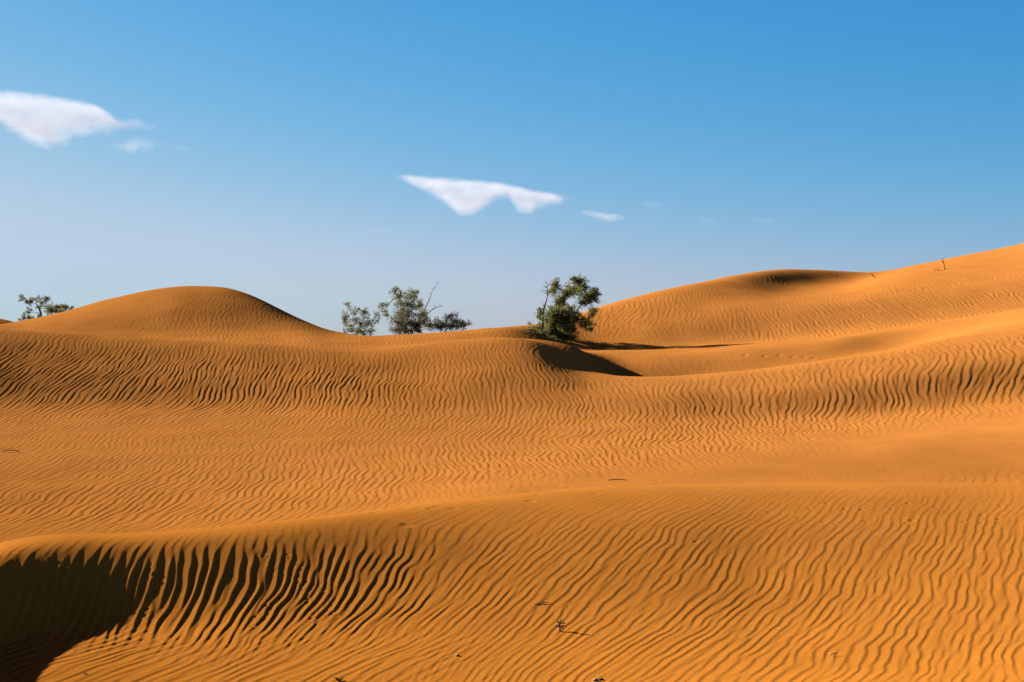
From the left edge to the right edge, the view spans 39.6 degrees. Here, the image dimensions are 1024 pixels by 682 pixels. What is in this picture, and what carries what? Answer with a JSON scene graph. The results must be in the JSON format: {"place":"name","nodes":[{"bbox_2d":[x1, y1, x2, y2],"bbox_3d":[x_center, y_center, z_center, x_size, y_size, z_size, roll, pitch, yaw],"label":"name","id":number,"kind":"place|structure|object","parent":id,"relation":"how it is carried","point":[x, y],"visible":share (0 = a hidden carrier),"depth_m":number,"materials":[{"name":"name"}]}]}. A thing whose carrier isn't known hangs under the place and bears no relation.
{"place":"outdoors","nodes":[
{"label":"outdoors","id":0,"kind":"place"},
{"bbox_2d":[0,243,1023,681],"bbox_3d":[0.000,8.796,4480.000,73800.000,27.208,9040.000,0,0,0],"label":"sand dunes","id":1,"kind":"structure","parent":0,"point":[814,469],"depth_m":14.37,"materials":[{"name":"orange sand"}]},
{"bbox_2d":[18,312,34,320],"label":"shrub","id":2,"kind":"object","parent":1,"relation":"on","point":[27,317],"visible":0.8,"depth_m":50.15,"materials":[{"name":"green plant"}]},
{"bbox_2d":[18,294,49,314],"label":"tree","id":3,"kind":"object","parent":1,"relation":"on","point":[45,298],"visible":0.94,"depth_m":49.94,"materials":[{"name":"green plant"}]},
{"bbox_2d":[42,302,73,314],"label":"shrub","id":4,"kind":"object","parent":1,"relation":"on","point":[56,308],"visible":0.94,"depth_m":48.83,"materials":[{"name":"green plant"}]},
{"bbox_2d":[341,299,381,335],"bbox_3d":[-4.085,-0.427,38.152,1.135,1.381,1.184,0,0,0],"label":"shrub","id":5,"kind":"object","parent":1,"relation":"on","point":[367,322],"visible":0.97,"depth_m":38.03,"materials":[{"name":"green plant"}]},
{"bbox_2d":[377,280,440,334],"bbox_3d":[-2.883,-0.708,38.664,1.582,1.891,1.502,0,0,-38],"label":"shrub","id":6,"kind":"object","parent":1,"relation":"on","point":[406,321],"visible":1,"depth_m":38.43,"materials":[{"name":"green plant"}]},
{"bbox_2d":[422,311,471,332],"bbox_3d":[-1.764,-0.342,38.030,1.346,0.922,1.095,0,0,-12],"label":"shrub","id":7,"kind":"object","parent":1,"relation":"on","point":[456,324],"visible":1,"depth_m":37.81,"materials":[{"name":"green plant"}]},
{"bbox_2d":[525,320,550,338],"bbox_3d":[0.634,-0.070,35.726,0.744,0.926,0.957,0,0,0],"label":"shrub","id":8,"kind":"object","parent":1,"relation":"on","point":[536,327],"visible":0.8,"depth_m":35.58,"materials":[{"name":"green plant"}]},
{"bbox_2d":[533,280,549,334],"bbox_3d":[0.729,-0.614,35.900,0.374,1.899,0.359,0,0,28],"label":"dead tree","id":9,"kind":"object","parent":1,"relation":"on","point":[539,309],"visible":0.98,"depth_m":35.88,"materials":[{"name":"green plant"}]},
{"bbox_2d":[554,620,565,630],"bbox_3d":[0.270,1.604,8.004,0.074,0.072,0.032,0,0,10],"label":"dry seedling","id":10,"kind":"object","parent":1,"relation":"on","point":[560,626],"visible":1,"depth_m":8.00,"materials":[{"name":"brown plant"}]},
{"bbox_2d":[539,271,602,342],"bbox_3d":[1.496,-0.678,35.991,1.668,2.193,1.477,0,0,0],"label":"tamarisk tree","id":11,"kind":"object","parent":1,"relation":"on","point":[558,318],"visible":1,"depth_m":35.73,"materials":[{"name":"green plant"}]},
{"bbox_2d":[0,0,1023,335],"label":"sky","id":12,"kind":"structure","parent":0,"point":[303,158],"materials":[{"name":"blue"}]}
]}

